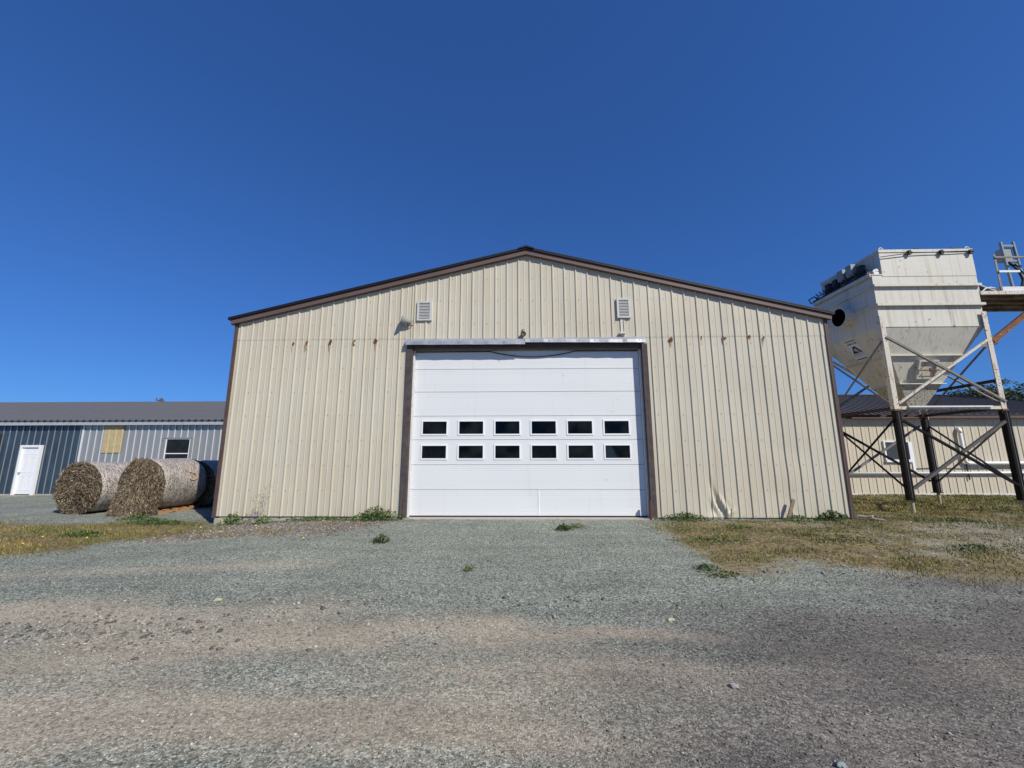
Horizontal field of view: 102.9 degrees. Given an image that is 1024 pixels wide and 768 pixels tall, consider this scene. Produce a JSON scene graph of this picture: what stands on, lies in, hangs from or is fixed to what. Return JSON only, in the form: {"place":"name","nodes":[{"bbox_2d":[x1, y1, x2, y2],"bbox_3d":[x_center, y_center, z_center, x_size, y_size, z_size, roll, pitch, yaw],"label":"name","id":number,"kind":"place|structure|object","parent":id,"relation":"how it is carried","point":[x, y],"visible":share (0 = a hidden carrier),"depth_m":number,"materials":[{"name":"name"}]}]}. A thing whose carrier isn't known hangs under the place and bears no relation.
{"place":"outdoors","nodes":[
{"label":"outdoors","id":0,"kind":"place"},
{"bbox_2d":[0,495,1023,767],"bbox_3d":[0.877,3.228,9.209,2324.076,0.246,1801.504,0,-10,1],"label":"ground","id":1,"kind":"structure","parent":0,"point":[920,675],"depth_m":3.41,"materials":[{"name":"grey gravel"}]},
{"bbox_2d":[46,529,111,538],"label":"weed","id":2,"kind":"object","parent":1,"relation":"on","point":[81,533],"visible":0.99,"depth_m":8.29,"materials":[{"name":"green plant"}]},
{"bbox_2d":[51,460,129,514],"bbox_3d":[-12.368,3.111,12.427,1.642,1.603,1.657,-2,-10,8],"label":"round bale","id":3,"kind":"object","parent":1,"relation":"on","point":[84,487],"visible":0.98,"depth_m":11.73,"materials":[{"name":"plant"}]},
{"bbox_2d":[0,401,225,495],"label":"long shed","id":4,"kind":"structure","parent":1,"relation":"on","point":[43,445],"depth_m":18.68,"materials":[{"name":"metal"}]},
{"bbox_2d":[10,445,43,494],"bbox_3d":[-21.947,3.894,18.486,0.970,2.220,0.185,0,-10,1],"label":"door","id":5,"kind":"structure","parent":4,"relation":"in","point":[30,456],"depth_m":18.46,"materials":[{"name":"white paint"}]},
{"bbox_2d":[163,438,190,458],"bbox_3d":[-15.164,3.244,18.470,1.140,1.550,0.115,0,-10,1],"label":"window","id":6,"kind":"structure","parent":4,"relation":"in","point":[174,447],"depth_m":18.51,"materials":[{"name":"white paint"}]},
{"bbox_2d":[113,514,161,520],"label":"weed","id":7,"kind":"object","parent":1,"relation":"on","point":[132,517],"visible":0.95,"depth_m":10.43,"materials":[{"name":"green plant"}]},
{"bbox_2d":[110,518,203,526],"bbox_3d":[-8.541,3.288,9.786,2.138,0.182,0.706,0,-10,1],"label":"weed","id":8,"kind":"object","parent":1,"relation":"on","point":[158,520],"visible":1,"depth_m":9.76,"materials":[{"name":"green plant"}]},
{"bbox_2d":[158,505,196,514],"bbox_3d":[-10.544,3.775,12.241,1.132,0.105,1.430,0,-10,1],"label":"wooden pallet","id":9,"kind":"object","parent":1,"relation":"on","point":[170,509],"visible":0.43,"depth_m":12.21,"materials":[{"name":"brown wood"}]},
{"bbox_2d":[105,457,207,516],"bbox_3d":[-10.577,3.044,12.153,1.648,1.723,2.100,-1,-10,6],"label":"round bale","id":10,"kind":"object","parent":9,"relation":"on","point":[149,487],"visible":0.96,"depth_m":11.63,"materials":[{"name":"plant"}]},
{"bbox_2d":[184,460,217,506],"bbox_3d":[-10.329,3.383,14.009,1.673,1.584,1.678,-1,-10,6],"label":"round bale","id":11,"kind":"object","parent":1,"relation":"on","point":[207,496],"visible":0.24,"depth_m":13.27},
{"bbox_2d":[213,518,220,523],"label":"support block","id":12,"kind":"structure","parent":1,"relation":"on","point":[216,520],"depth_m":9.86,"materials":[{"name":"concrete"}]},
{"bbox_2d":[216,512,249,524],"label":"weed","id":13,"kind":"object","parent":1,"relation":"on","point":[232,520],"visible":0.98,"depth_m":9.63,"materials":[{"name":"green plant"}]},
{"bbox_2d":[251,485,277,524],"bbox_3d":[-5.777,2.776,9.585,0.648,1.014,0.404,0,-10,1],"label":"seeding weed","id":14,"kind":"object","parent":1,"relation":"on","point":[261,520],"visible":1,"depth_m":9.54,"materials":[{"name":"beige plant"}]},
{"bbox_2d":[245,516,381,524],"bbox_3d":[-4.721,3.197,9.616,3.334,0.233,0.480,0,-10,1],"label":"weed","id":15,"kind":"object","parent":1,"relation":"on","point":[315,519],"visible":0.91,"depth_m":9.60,"materials":[{"name":"green plant"}]},
{"bbox_2d":[336,505,422,521],"bbox_3d":[-3.105,3.043,9.636,2.075,0.383,0.547,0,-10,1],"label":"weed","id":16,"kind":"object","parent":1,"relation":"on","point":[376,513],"visible":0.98,"depth_m":9.60,"materials":[{"name":"green plant"}]},
{"bbox_2d":[371,534,390,543],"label":"weed","id":17,"kind":"object","parent":1,"relation":"on","point":[381,538],"visible":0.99,"depth_m":7.36,"materials":[{"name":"green plant"}]},
{"bbox_2d":[462,564,475,571],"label":"weed","id":18,"kind":"object","parent":1,"relation":"on","point":[468,568],"visible":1,"depth_m":5.74,"materials":[{"name":"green plant"}]},
{"bbox_2d":[0,512,1023,767],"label":"gravel stones","id":19,"kind":"object","parent":1,"relation":"on","point":[174,540],"visible":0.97,"depth_m":3.81,"materials":[{"name":"grey gravel"}]},
{"bbox_2d":[0,515,1023,666],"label":"rubble stones","id":20,"kind":"object","parent":1,"relation":"on","point":[108,629],"visible":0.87,"depth_m":4.44,"materials":[{"name":"grey stone"}]},
{"bbox_2d":[211,245,854,522],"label":"workshop building","id":21,"kind":"structure","parent":1,"relation":"on","point":[705,401],"depth_m":10.30,"materials":[{"name":"beige metal"}]},
{"bbox_2d":[400,316,411,325],"bbox_3d":[-2.743,-1.629,10.591,0.365,0.245,0.232,8,-13,-39],"label":"floodlight","id":22,"kind":"object","parent":21,"relation":"attached to","point":[404,320],"visible":1,"depth_m":10.49,"materials":[{"name":"grey metal"}]},
{"bbox_2d":[416,350,636,356],"bbox_3d":[0.358,-0.777,10.566,5.750,0.169,0.021,0,-10,1],"label":"cable","id":23,"kind":"object","parent":21,"relation":"attached to","point":[530,356],"visible":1,"depth_m":10.55,"materials":[{"name":"rubber"}]},
{"bbox_2d":[409,350,647,516],"bbox_3d":[0.368,1.137,10.269,5.790,4.242,0.054,0,-10,1],"label":"overhead door","id":24,"kind":"structure","parent":21,"relation":"in","point":[597,387],"depth_m":10.23,"materials":[{"name":"metal"}]},
{"bbox_2d":[605,445,617,457],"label":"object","id":25,"kind":"object","parent":21,"relation":"hanging from","point":[610,452],"visible":0.18,"depth_m":10.51,"materials":[{"name":"black glass"}]},
{"bbox_2d":[619,319,625,335],"bbox_3d":[2.823,-1.468,10.456,0.150,0.460,0.080,0,-10,1],"label":"junction box","id":26,"kind":"object","parent":21,"relation":"attached to","point":[621,333],"visible":1,"depth_m":10.48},
{"bbox_2d":[553,523,573,530],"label":"weed","id":27,"kind":"object","parent":1,"relation":"on","point":[563,527],"visible":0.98,"depth_m":8.34,"materials":[{"name":"green plant"}]},
{"bbox_2d":[568,522,588,527],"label":"weed","id":28,"kind":"object","parent":1,"relation":"on","point":[575,526],"visible":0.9,"depth_m":8.59,"materials":[{"name":"green plant"}]},
{"bbox_2d":[649,500,651,518],"bbox_3d":[3.267,2.986,9.606,0.045,0.470,0.078,0,-10,1],"label":"steel post","id":29,"kind":"object","parent":1,"relation":"on","point":[650,510],"visible":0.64,"depth_m":9.61,"materials":[{"name":"brown metal"}]},
{"bbox_2d":[651,511,724,521],"bbox_3d":[3.976,3.047,9.468,1.779,0.246,0.768,0,-10,1],"label":"weed","id":30,"kind":"object","parent":1,"relation":"on","point":[685,516],"visible":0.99,"depth_m":9.40,"materials":[{"name":"green plant"}]},
{"bbox_2d":[691,563,720,572],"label":"weed","id":31,"kind":"object","parent":1,"relation":"on","point":[707,567],"visible":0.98,"depth_m":5.75,"materials":[{"name":"green plant"}]},
{"bbox_2d":[673,536,763,544],"bbox_3d":[3.671,2.781,7.315,1.762,0.135,0.606,0,-10,1],"label":"weed","id":32,"kind":"object","parent":1,"relation":"on","point":[707,538],"visible":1,"depth_m":7.29,"materials":[{"name":"green plant"}]},
{"bbox_2d":[706,570,745,579],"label":"weed","id":33,"kind":"object","parent":1,"relation":"on","point":[724,572],"visible":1,"depth_m":5.46,"materials":[{"name":"green plant"}]},
{"bbox_2d":[728,683,738,688],"bbox_3d":[1.545,2.106,2.841,0.054,0.035,0.075,18,-23,-26],"label":"rock","id":34,"kind":"object","parent":1,"relation":"on","point":[734,685],"visible":1,"depth_m":2.83,"materials":[{"name":"white stone"}]},
{"bbox_2d":[713,523,762,530],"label":"weed","id":35,"kind":"object","parent":1,"relation":"on","point":[740,526],"visible":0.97,"depth_m":8.35,"materials":[{"name":"green plant"}]},
{"bbox_2d":[786,499,794,519],"bbox_3d":[6.485,2.946,9.498,0.294,0.530,0.038,1,-10,-6],"label":"wooden stake","id":36,"kind":"object","parent":1,"relation":"on","point":[791,507],"visible":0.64,"depth_m":9.50,"materials":[{"name":"grey wood"}]},
{"bbox_2d":[779,514,815,521],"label":"weed","id":37,"kind":"object","parent":1,"relation":"on","point":[795,516],"visible":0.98,"depth_m":9.31,"materials":[{"name":"green plant"}]},
{"bbox_2d":[811,509,856,520],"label":"weed","id":38,"kind":"object","parent":1,"relation":"on","point":[831,515],"visible":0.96,"depth_m":9.40,"materials":[{"name":"green plant"}]},
{"bbox_2d":[836,760,846,767],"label":"rock","id":39,"kind":"object","parent":1,"relation":"on","point":[840,764],"visible":1,"depth_m":2.11,"materials":[{"name":"grey stone"}]},
{"bbox_2d":[797,533,903,543],"bbox_3d":[5.976,2.772,7.377,1.815,0.162,0.551,0,-10,1],"label":"weed","id":40,"kind":"object","parent":1,"relation":"on","point":[836,534],"visible":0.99,"depth_m":7.32,"materials":[{"name":"green plant"}]},
{"bbox_2d":[855,514,885,520],"bbox_3d":[8.260,3.090,9.439,0.567,0.099,0.197,-9,-13,40],"label":"broken board","id":41,"kind":"object","parent":1,"relation":"on","point":[862,516],"visible":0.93,"depth_m":9.43,"materials":[{"name":"grey wood"}]},
{"bbox_2d":[808,242,1023,512],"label":"hopper tower","id":42,"kind":"structure","parent":1,"relation":"on","point":[906,327],"depth_m":11.75,"materials":[{"name":"white metal"}]},
{"bbox_2d":[838,394,1023,494],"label":"outbuilding","id":43,"kind":"structure","parent":1,"relation":"on","point":[966,476],"depth_m":15.89,"materials":[{"name":"beige metal"}]},
{"bbox_2d":[882,441,913,461],"bbox_3d":[15.011,2.622,15.874,1.010,0.820,0.090,0,-10,1],"label":"window","id":44,"kind":"structure","parent":43,"relation":"in","point":[892,452],"depth_m":15.88,"materials":[{"name":"white paint"}]},
{"bbox_2d":[923,517,994,523],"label":"weed","id":45,"kind":"object","parent":1,"relation":"on","point":[953,520],"visible":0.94,"depth_m":9.12,"materials":[{"name":"green plant"}]},
{"bbox_2d":[931,543,1012,553],"bbox_3d":[7.644,2.686,6.740,1.169,0.147,0.511,0,-10,1],"label":"weed","id":46,"kind":"object","parent":1,"relation":"on","point":[979,546],"visible":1,"depth_m":6.71,"materials":[{"name":"green plant"}]},
{"bbox_2d":[946,378,1023,399],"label":"broadleaf tree","id":47,"kind":"object","parent":1,"relation":"on","point":[1012,394],"visible":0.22,"depth_m":26.99,"materials":[{"name":"green plant"}]},
{"bbox_2d":[0,493,1023,591],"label":"grass","id":48,"kind":"structure","parent":0,"point":[896,504],"depth_m":8.43,"materials":[{"name":"green plant"}]},
{"bbox_2d":[0,0,1023,401],"label":"sky","id":49,"kind":"structure","parent":0,"point":[171,170],"materials":[{"name":"blue"}]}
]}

